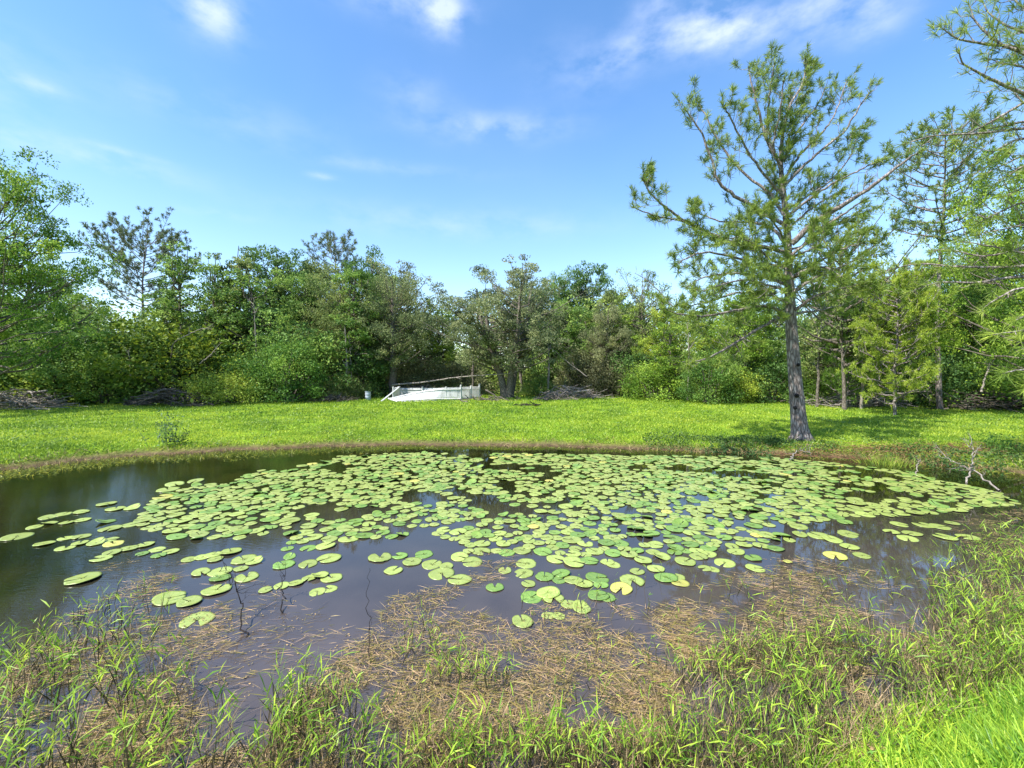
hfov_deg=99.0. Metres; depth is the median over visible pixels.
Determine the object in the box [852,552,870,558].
lily pad
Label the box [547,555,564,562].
lily pad
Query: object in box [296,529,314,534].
lily pad
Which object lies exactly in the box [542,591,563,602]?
lily pad
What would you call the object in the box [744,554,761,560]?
lily pad
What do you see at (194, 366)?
bush
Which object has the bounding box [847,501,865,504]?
lily pad
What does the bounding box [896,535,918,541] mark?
lily pad
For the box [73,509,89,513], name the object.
lily pad
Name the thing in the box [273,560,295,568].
lily pad
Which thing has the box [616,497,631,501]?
lily pad
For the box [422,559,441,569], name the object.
lily pad
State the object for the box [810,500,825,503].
lily pad
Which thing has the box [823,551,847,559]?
lily pad
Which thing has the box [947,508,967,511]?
lily pad
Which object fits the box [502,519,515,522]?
lily pad
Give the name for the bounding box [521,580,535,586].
lily pad
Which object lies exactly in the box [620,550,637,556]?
lily pad
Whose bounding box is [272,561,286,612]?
dark twigs
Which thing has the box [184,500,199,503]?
lily pad
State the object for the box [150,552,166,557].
lily pad
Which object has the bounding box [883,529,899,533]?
lily pad
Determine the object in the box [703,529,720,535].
lily pad
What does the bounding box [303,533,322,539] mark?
lily pad
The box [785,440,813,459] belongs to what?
dead branch
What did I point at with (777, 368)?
bush
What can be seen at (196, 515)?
lily pad
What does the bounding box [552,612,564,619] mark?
lily pad
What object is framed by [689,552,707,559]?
lily pad
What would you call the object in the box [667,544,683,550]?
lily pad
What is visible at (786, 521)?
lily pad
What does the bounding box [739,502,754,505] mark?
lily pad
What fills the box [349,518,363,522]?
lily pad
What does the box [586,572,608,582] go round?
lily pad
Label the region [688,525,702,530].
lily pad
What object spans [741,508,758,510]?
lily pad
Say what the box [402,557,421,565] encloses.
lily pad
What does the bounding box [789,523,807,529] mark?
lily pad
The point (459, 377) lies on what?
fallen tree
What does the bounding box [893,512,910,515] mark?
lily pad
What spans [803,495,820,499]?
lily pad
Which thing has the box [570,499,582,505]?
lily pad
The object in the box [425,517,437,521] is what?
lily pad
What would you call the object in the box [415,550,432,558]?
lily pad
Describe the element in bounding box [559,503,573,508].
lily pad
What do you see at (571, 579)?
lily pad
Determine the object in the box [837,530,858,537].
lily pad
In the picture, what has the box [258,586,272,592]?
lily pad
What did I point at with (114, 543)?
lily pad
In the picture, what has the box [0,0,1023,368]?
sky
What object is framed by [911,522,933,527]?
lily pad
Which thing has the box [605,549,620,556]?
lily pad
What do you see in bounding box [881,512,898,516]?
lily pad
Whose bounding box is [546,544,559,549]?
lily pad
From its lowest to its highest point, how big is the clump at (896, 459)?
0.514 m
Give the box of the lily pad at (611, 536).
[603,534,620,541]
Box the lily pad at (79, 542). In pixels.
[71,540,89,544]
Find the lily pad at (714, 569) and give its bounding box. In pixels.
[710,566,719,571]
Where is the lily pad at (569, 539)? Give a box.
[562,536,581,542]
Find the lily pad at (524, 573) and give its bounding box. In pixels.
[515,568,532,577]
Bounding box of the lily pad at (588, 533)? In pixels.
[583,529,596,536]
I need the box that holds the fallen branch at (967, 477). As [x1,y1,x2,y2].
[960,434,985,482]
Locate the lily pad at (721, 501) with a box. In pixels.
[715,500,731,502]
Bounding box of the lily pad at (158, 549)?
[148,546,165,551]
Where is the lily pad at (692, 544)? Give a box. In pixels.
[681,541,699,546]
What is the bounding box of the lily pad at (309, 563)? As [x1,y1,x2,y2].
[298,559,317,567]
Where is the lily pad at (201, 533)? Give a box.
[189,531,209,537]
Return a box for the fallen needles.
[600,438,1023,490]
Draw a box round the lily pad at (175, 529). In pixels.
[162,527,182,532]
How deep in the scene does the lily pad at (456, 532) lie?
7.05 m
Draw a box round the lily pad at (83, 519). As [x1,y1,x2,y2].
[74,517,91,521]
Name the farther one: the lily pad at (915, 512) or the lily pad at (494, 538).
the lily pad at (915, 512)
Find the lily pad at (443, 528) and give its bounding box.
[437,526,449,531]
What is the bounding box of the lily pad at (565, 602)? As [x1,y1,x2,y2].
[561,600,573,608]
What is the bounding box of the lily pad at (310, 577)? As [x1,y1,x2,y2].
[302,574,316,580]
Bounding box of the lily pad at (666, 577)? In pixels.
[654,572,677,581]
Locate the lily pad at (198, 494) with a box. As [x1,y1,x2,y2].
[190,493,206,496]
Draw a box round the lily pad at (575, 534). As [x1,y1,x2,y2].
[570,532,585,536]
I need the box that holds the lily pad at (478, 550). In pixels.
[472,547,490,554]
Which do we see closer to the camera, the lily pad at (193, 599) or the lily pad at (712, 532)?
the lily pad at (193, 599)
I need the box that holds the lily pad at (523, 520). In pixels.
[517,518,530,521]
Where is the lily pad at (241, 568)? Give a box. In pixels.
[233,565,248,570]
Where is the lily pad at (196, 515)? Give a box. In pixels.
[189,513,207,517]
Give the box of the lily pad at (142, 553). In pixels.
[135,551,149,555]
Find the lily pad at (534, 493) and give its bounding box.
[529,492,541,495]
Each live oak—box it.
[279,271,389,376]
[346,265,441,396]
[412,262,595,397]
[574,301,637,393]
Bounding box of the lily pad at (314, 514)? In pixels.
[304,512,319,517]
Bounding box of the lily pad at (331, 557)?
[316,553,341,562]
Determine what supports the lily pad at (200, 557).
on the water
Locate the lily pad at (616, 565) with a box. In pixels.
[606,561,620,567]
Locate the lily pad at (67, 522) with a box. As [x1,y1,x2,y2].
[58,520,73,523]
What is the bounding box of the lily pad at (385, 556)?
[368,552,391,561]
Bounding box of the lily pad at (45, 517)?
[38,514,56,519]
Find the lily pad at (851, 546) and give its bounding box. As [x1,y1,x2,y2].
[839,543,859,549]
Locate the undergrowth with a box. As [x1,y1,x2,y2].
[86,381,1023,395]
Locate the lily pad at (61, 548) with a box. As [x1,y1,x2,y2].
[54,545,76,550]
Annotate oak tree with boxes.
[0,146,129,374]
[0,262,105,387]
[41,299,107,364]
[134,297,193,382]
[268,269,343,381]
[276,257,348,375]
[336,260,414,366]
[413,314,469,385]
[521,283,572,388]
[530,298,603,381]
[577,283,635,387]
[610,290,655,360]
[630,296,701,382]
[695,287,786,399]
[743,297,807,392]
[775,296,860,396]
[811,279,872,389]
[852,269,948,396]
[867,261,972,401]
[911,144,1023,369]
[915,304,1003,392]
[927,244,1016,381]
[941,238,1023,362]
[942,235,1023,367]
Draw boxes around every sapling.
[138,403,183,445]
[163,426,191,445]
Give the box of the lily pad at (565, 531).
[561,529,574,534]
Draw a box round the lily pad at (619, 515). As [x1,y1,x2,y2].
[611,512,625,517]
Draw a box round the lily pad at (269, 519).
[260,516,279,521]
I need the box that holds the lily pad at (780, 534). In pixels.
[772,532,790,536]
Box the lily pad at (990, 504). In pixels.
[980,503,998,505]
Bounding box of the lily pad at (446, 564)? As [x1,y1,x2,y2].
[439,562,452,568]
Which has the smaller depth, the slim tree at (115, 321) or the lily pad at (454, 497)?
the lily pad at (454, 497)
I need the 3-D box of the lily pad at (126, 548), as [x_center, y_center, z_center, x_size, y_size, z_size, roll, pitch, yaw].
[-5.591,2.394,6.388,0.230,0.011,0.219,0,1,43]
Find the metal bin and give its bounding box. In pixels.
[365,391,370,399]
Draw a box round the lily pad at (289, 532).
[283,530,298,534]
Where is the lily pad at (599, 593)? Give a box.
[588,590,608,599]
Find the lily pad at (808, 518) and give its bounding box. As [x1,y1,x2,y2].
[800,516,814,520]
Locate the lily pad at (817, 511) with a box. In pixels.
[812,509,824,513]
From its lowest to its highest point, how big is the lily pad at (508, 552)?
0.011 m
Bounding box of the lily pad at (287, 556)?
[283,552,295,559]
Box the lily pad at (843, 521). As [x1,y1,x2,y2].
[837,519,852,523]
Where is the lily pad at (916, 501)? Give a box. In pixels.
[913,500,930,504]
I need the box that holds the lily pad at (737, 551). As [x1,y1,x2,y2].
[727,548,744,554]
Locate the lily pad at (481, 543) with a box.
[474,540,490,545]
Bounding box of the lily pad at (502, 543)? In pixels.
[496,540,510,545]
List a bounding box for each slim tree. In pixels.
[104,317,139,360]
[133,241,228,368]
[182,251,240,376]
[192,281,256,374]
[201,264,297,362]
[207,246,266,367]
[324,261,402,397]
[490,254,553,389]
[589,305,643,368]
[649,318,691,398]
[690,320,723,383]
[799,316,840,392]
[849,296,918,406]
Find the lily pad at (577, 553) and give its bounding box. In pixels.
[566,550,581,556]
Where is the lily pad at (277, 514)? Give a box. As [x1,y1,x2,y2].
[266,513,281,517]
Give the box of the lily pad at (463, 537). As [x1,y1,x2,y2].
[457,534,471,539]
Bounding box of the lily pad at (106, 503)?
[96,501,117,505]
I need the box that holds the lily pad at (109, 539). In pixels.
[101,537,119,542]
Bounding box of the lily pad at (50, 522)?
[41,521,58,523]
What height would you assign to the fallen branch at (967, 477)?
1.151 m
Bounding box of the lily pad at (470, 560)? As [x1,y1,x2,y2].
[462,556,482,566]
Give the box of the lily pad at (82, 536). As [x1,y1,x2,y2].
[71,533,91,538]
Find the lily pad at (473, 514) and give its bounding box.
[463,512,478,516]
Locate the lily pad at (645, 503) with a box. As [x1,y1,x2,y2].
[636,501,650,505]
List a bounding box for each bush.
[0,294,275,408]
[0,313,164,403]
[0,338,109,405]
[4,303,205,400]
[58,353,145,403]
[156,332,247,399]
[166,366,278,405]
[186,339,301,404]
[239,338,329,403]
[241,304,360,401]
[315,370,371,398]
[328,337,398,397]
[368,348,470,393]
[437,353,493,394]
[515,370,556,395]
[547,343,611,393]
[565,352,648,396]
[587,337,676,397]
[617,353,705,401]
[675,345,747,404]
[690,361,770,402]
[734,346,828,403]
[772,363,871,404]
[849,371,888,400]
[866,338,1023,409]
[915,338,1023,409]
[922,346,1023,408]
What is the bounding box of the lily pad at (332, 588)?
[321,585,337,592]
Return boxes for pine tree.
[76,206,201,336]
[301,229,361,295]
[869,89,1021,409]
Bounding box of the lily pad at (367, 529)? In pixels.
[359,527,371,530]
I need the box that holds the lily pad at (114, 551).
[102,548,121,554]
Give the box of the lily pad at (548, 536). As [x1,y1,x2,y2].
[541,534,553,539]
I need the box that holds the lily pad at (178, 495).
[173,493,189,496]
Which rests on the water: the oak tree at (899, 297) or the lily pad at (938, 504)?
the lily pad at (938, 504)
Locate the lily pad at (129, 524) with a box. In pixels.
[121,522,138,527]
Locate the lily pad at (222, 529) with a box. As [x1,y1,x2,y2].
[216,526,232,531]
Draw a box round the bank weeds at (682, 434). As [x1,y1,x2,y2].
[643,428,1023,470]
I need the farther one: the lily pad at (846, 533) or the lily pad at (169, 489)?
the lily pad at (169, 489)
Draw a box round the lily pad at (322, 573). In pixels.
[311,571,328,576]
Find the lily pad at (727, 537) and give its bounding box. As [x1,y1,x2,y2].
[716,534,732,539]
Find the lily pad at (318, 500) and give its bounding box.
[312,498,327,501]
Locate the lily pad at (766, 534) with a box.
[757,531,776,537]
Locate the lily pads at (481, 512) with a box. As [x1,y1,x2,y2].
[136,451,1019,556]
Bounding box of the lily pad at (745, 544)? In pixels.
[735,541,752,546]
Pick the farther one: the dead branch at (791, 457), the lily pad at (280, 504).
the dead branch at (791, 457)
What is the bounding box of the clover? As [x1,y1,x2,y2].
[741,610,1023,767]
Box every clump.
[685,439,734,456]
[722,441,778,459]
[838,451,928,472]
[910,448,1010,476]
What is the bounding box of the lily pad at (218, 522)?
[208,520,225,525]
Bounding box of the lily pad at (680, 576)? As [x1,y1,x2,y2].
[675,573,684,579]
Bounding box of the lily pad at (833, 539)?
[821,535,842,542]
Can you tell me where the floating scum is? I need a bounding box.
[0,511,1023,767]
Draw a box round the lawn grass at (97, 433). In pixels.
[0,392,1023,467]
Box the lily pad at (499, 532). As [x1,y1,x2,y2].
[494,530,506,535]
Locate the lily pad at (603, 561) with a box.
[600,559,614,564]
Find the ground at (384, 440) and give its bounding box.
[0,376,1023,764]
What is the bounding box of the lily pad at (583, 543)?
[577,540,592,546]
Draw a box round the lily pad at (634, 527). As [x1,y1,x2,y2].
[627,525,643,529]
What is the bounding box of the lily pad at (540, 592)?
[536,586,559,597]
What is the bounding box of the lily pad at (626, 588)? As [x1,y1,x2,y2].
[610,582,632,594]
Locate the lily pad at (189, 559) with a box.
[181,556,195,561]
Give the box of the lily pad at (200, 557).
[194,554,206,559]
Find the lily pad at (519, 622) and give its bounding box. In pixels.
[512,614,533,627]
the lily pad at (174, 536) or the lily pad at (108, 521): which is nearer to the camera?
the lily pad at (174, 536)
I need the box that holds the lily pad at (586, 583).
[575,579,592,586]
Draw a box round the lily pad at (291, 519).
[282,517,300,522]
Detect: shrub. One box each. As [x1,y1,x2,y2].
[754,430,799,445]
[968,431,1023,454]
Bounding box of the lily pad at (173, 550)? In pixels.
[162,548,179,553]
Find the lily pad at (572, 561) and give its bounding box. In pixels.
[563,556,585,566]
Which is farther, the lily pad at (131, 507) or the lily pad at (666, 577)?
the lily pad at (131, 507)
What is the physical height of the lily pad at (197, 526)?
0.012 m
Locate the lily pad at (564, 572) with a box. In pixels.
[552,569,569,576]
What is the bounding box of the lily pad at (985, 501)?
[972,499,992,502]
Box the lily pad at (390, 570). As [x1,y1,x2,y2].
[384,566,402,574]
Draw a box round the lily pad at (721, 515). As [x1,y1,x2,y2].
[713,512,728,516]
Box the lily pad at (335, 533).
[327,530,343,535]
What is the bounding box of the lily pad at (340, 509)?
[334,507,348,510]
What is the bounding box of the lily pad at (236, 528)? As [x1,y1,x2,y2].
[229,525,248,531]
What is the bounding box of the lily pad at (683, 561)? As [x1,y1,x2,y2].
[675,556,695,565]
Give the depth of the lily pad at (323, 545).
6.47 m
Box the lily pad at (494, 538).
[489,536,502,540]
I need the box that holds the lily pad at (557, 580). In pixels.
[552,577,564,583]
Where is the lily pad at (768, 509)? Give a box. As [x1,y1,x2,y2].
[762,507,778,511]
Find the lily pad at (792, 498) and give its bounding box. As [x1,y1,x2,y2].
[782,496,796,499]
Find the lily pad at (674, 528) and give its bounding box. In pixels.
[666,525,683,531]
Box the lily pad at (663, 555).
[652,551,670,559]
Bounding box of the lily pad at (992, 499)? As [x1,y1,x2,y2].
[987,498,1004,502]
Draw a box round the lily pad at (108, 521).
[95,519,116,522]
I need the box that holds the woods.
[0,285,1023,392]
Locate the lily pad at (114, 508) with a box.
[105,506,125,510]
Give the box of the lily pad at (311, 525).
[300,523,317,528]
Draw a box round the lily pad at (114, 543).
[102,540,124,546]
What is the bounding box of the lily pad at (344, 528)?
[336,525,353,531]
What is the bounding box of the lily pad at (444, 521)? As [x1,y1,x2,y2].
[441,519,454,523]
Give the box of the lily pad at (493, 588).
[486,583,503,591]
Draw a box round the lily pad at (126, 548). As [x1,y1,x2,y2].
[121,545,138,550]
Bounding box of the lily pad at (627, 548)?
[618,546,631,550]
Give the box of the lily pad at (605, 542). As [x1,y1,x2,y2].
[598,539,614,545]
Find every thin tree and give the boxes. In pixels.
[365,256,443,385]
[396,288,465,379]
[614,267,676,363]
[771,199,951,409]
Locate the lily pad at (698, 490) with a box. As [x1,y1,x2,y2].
[694,489,708,491]
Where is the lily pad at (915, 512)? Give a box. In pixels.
[906,510,924,513]
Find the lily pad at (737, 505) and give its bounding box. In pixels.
[730,504,744,507]
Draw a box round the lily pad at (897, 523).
[889,521,908,526]
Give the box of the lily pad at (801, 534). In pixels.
[792,531,807,536]
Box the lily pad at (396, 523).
[393,521,405,525]
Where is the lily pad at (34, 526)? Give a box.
[25,524,43,529]
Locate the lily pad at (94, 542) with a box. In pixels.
[86,537,105,545]
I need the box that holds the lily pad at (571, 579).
[564,576,582,583]
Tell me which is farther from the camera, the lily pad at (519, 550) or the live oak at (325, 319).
the live oak at (325, 319)
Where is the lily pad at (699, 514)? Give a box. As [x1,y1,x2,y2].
[690,511,705,516]
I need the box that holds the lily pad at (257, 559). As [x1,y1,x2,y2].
[245,555,262,564]
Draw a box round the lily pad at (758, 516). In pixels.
[749,513,767,519]
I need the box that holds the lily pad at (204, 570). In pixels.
[191,567,210,575]
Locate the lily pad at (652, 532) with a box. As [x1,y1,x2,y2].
[643,530,659,534]
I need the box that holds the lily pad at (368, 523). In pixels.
[362,521,375,525]
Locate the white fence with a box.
[381,384,479,401]
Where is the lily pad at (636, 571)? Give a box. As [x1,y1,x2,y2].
[630,568,644,574]
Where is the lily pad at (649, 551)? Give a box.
[646,549,659,554]
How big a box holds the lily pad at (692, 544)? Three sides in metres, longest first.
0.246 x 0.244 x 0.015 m
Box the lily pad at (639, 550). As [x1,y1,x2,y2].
[630,548,643,552]
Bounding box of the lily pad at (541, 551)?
[533,547,551,555]
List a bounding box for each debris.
[457,389,519,401]
[513,401,539,405]
[533,390,586,400]
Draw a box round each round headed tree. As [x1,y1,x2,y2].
[225,244,322,343]
[332,244,405,313]
[541,265,574,389]
[561,260,617,336]
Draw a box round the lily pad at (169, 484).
[165,481,184,486]
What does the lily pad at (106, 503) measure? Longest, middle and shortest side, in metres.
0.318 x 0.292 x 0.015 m
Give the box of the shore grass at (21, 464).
[0,437,1023,474]
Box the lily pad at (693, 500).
[686,498,700,502]
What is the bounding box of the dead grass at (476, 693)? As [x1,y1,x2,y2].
[0,509,1023,767]
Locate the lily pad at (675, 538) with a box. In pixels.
[663,534,682,541]
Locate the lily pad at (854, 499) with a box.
[846,497,863,501]
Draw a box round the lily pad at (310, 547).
[300,545,315,550]
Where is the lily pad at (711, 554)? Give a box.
[701,550,716,557]
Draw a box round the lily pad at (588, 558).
[580,556,598,563]
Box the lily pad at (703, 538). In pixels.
[692,534,710,541]
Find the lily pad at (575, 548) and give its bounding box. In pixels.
[569,546,581,550]
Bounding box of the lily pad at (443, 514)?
[438,511,454,516]
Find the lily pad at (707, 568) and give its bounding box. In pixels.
[698,565,711,570]
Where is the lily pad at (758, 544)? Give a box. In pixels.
[752,542,767,548]
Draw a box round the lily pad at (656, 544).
[647,541,663,547]
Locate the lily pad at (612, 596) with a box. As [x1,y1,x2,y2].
[601,592,615,601]
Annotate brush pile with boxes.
[0,387,88,409]
[118,386,221,406]
[304,393,358,401]
[387,384,435,394]
[532,384,617,398]
[788,388,917,408]
[904,386,1023,412]
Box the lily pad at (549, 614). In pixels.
[541,612,555,618]
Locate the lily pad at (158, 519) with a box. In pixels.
[150,517,166,521]
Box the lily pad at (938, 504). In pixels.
[927,500,949,507]
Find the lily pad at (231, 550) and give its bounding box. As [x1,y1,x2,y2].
[219,547,241,553]
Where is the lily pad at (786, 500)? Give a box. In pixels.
[777,499,792,502]
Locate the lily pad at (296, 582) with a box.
[288,579,303,585]
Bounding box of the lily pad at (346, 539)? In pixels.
[338,536,358,541]
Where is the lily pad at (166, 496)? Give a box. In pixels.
[152,494,174,498]
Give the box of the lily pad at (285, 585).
[273,582,289,588]
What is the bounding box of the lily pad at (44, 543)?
[32,540,55,545]
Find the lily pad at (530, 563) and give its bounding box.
[516,558,536,568]
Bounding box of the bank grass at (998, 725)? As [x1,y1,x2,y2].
[696,597,1023,767]
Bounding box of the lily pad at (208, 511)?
[199,508,218,513]
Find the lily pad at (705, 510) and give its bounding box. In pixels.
[698,508,711,512]
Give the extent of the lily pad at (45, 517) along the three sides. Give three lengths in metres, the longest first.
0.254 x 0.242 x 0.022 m
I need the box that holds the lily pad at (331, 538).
[321,535,337,541]
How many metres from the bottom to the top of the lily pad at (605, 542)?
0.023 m
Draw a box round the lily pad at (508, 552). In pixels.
[499,549,514,555]
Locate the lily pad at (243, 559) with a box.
[230,554,256,563]
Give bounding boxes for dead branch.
[171,322,214,349]
[199,342,221,363]
[549,346,586,376]
[635,268,672,306]
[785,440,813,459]
[810,314,849,336]
[881,385,935,401]
[980,351,998,391]
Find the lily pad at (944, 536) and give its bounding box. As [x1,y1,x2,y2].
[932,533,958,539]
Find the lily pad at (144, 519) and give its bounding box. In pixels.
[133,517,153,522]
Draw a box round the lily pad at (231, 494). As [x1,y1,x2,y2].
[225,491,239,495]
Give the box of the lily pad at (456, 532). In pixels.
[449,528,466,534]
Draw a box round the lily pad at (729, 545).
[725,543,738,547]
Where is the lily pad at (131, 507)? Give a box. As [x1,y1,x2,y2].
[123,503,140,509]
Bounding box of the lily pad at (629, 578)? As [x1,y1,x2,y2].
[620,574,644,585]
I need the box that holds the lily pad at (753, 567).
[745,564,765,571]
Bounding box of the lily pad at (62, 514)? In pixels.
[54,512,72,516]
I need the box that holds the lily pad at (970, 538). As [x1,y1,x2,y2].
[954,534,980,539]
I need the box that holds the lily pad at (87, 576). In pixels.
[64,571,101,584]
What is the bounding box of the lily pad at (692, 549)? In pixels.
[689,547,703,552]
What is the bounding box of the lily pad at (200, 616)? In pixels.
[179,611,215,627]
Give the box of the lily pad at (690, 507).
[683,505,696,508]
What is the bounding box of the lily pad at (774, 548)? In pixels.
[767,545,784,550]
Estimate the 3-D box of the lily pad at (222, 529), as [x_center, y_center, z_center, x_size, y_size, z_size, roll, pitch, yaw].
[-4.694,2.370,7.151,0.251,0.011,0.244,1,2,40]
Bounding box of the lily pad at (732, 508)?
[722,507,737,510]
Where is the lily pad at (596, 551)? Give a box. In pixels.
[585,548,603,554]
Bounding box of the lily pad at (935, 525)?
[928,523,951,529]
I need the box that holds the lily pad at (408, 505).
[401,503,415,507]
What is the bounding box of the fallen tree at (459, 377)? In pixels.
[392,370,517,385]
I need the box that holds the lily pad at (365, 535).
[355,532,374,537]
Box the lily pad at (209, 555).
[204,551,221,557]
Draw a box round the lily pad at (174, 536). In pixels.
[166,533,188,539]
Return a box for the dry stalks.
[0,539,1023,767]
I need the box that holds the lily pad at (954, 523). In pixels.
[945,521,960,524]
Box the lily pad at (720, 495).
[714,493,726,497]
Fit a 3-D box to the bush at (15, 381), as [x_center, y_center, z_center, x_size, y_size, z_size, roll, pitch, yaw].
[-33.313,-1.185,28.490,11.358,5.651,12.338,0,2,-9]
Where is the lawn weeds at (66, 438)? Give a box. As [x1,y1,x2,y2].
[0,395,1023,460]
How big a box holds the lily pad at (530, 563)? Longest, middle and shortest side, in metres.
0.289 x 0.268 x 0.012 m
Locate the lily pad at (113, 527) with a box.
[97,525,122,531]
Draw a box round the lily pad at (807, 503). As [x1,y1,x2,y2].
[799,502,814,506]
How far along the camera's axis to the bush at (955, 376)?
26.26 m
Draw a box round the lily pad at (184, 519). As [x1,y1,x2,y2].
[173,517,192,522]
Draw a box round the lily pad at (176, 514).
[166,512,185,516]
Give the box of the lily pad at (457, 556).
[451,552,468,560]
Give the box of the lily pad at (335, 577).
[320,573,341,582]
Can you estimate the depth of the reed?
3.28 m
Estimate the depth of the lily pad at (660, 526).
7.27 m
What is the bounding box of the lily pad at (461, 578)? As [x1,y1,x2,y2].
[448,574,471,584]
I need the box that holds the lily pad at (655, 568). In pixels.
[647,565,664,571]
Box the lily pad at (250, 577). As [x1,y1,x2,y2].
[234,571,258,581]
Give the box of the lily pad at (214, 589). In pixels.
[201,584,231,595]
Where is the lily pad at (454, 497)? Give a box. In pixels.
[447,496,460,498]
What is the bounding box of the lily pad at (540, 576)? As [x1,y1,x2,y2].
[535,571,553,580]
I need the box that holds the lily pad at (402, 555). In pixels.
[392,552,407,558]
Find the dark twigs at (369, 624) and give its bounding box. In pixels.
[365,571,376,660]
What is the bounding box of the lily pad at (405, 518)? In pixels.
[395,516,410,520]
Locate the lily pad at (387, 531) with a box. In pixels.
[376,529,389,534]
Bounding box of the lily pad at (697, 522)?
[691,520,706,525]
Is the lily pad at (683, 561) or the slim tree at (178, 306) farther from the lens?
the slim tree at (178, 306)
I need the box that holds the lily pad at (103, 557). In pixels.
[89,555,113,561]
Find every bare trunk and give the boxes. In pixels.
[246,297,258,353]
[342,325,351,397]
[348,335,354,383]
[468,328,476,386]
[545,326,552,394]
[684,322,694,400]
[809,318,822,406]
[859,357,863,408]
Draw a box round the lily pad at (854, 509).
[844,506,863,511]
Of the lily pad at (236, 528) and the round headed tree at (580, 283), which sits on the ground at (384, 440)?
the round headed tree at (580, 283)
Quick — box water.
[0,445,1023,767]
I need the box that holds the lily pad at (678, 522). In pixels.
[672,518,688,526]
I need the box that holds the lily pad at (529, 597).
[521,591,541,602]
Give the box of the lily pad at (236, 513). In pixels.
[229,511,244,515]
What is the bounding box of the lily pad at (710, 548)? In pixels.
[700,545,717,550]
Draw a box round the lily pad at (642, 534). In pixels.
[636,533,651,536]
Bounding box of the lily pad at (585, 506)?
[577,504,590,508]
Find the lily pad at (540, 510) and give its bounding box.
[534,509,547,512]
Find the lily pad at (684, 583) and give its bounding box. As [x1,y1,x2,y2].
[671,579,689,586]
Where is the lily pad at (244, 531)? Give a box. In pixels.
[233,529,252,534]
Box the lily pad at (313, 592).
[309,587,325,595]
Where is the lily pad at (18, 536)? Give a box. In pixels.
[0,532,34,540]
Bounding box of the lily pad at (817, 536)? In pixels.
[807,532,829,538]
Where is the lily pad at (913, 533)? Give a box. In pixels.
[901,530,923,535]
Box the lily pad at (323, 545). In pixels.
[316,541,335,549]
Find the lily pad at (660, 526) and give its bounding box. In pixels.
[655,524,666,528]
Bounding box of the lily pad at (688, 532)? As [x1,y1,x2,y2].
[683,529,700,534]
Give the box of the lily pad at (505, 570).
[498,567,511,573]
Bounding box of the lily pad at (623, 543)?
[613,540,628,546]
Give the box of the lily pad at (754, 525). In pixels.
[744,522,762,527]
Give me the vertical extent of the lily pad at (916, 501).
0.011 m
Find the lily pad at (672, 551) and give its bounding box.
[667,549,682,554]
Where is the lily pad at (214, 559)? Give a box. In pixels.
[207,556,223,561]
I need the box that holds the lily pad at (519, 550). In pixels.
[513,547,530,553]
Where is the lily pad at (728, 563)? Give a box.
[714,558,735,567]
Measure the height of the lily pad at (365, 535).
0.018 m
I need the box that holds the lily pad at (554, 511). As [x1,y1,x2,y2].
[547,510,561,513]
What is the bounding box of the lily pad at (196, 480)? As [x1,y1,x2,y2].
[187,478,203,482]
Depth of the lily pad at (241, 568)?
5.73 m
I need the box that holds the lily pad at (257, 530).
[250,527,265,533]
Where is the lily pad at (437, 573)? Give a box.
[428,567,454,579]
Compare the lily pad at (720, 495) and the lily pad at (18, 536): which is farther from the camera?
the lily pad at (720, 495)
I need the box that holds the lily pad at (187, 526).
[178,524,195,528]
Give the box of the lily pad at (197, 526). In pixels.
[189,524,206,528]
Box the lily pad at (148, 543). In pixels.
[138,541,154,546]
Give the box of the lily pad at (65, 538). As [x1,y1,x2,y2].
[57,536,71,540]
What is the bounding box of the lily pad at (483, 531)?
[479,529,491,533]
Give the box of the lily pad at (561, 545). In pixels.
[556,542,569,547]
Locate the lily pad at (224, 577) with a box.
[209,574,230,580]
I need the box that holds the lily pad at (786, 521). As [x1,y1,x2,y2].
[778,520,795,524]
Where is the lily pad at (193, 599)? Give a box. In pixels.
[176,595,202,606]
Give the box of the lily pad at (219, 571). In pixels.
[207,566,232,576]
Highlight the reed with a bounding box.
[0,503,1023,767]
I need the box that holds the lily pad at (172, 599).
[152,591,185,605]
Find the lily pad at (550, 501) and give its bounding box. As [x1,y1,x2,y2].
[543,499,556,502]
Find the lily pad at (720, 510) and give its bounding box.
[714,508,729,512]
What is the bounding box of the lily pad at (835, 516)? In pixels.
[827,514,844,518]
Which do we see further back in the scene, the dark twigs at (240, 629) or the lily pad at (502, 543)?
the lily pad at (502, 543)
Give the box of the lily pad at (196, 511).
[189,509,205,513]
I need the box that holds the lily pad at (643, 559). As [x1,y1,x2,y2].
[634,556,651,562]
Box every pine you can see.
[628,39,944,441]
[819,296,882,407]
[834,248,960,414]
[872,0,1023,320]
[971,309,1023,396]
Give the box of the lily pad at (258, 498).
[250,497,264,500]
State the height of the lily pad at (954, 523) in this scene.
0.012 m
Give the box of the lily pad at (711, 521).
[703,519,719,524]
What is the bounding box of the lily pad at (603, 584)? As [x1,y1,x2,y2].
[593,581,608,587]
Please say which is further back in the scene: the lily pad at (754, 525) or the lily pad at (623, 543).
the lily pad at (754, 525)
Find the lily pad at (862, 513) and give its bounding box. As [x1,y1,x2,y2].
[854,511,875,516]
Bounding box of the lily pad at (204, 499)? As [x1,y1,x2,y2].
[199,498,215,501]
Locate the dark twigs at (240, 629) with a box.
[214,552,260,636]
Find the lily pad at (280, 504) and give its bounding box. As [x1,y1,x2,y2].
[275,502,288,506]
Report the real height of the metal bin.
0.680 m
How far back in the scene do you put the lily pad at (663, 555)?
6.13 m
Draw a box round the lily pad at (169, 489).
[156,487,179,491]
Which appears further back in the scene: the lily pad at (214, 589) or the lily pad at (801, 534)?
the lily pad at (801, 534)
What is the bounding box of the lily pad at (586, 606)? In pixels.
[573,600,590,613]

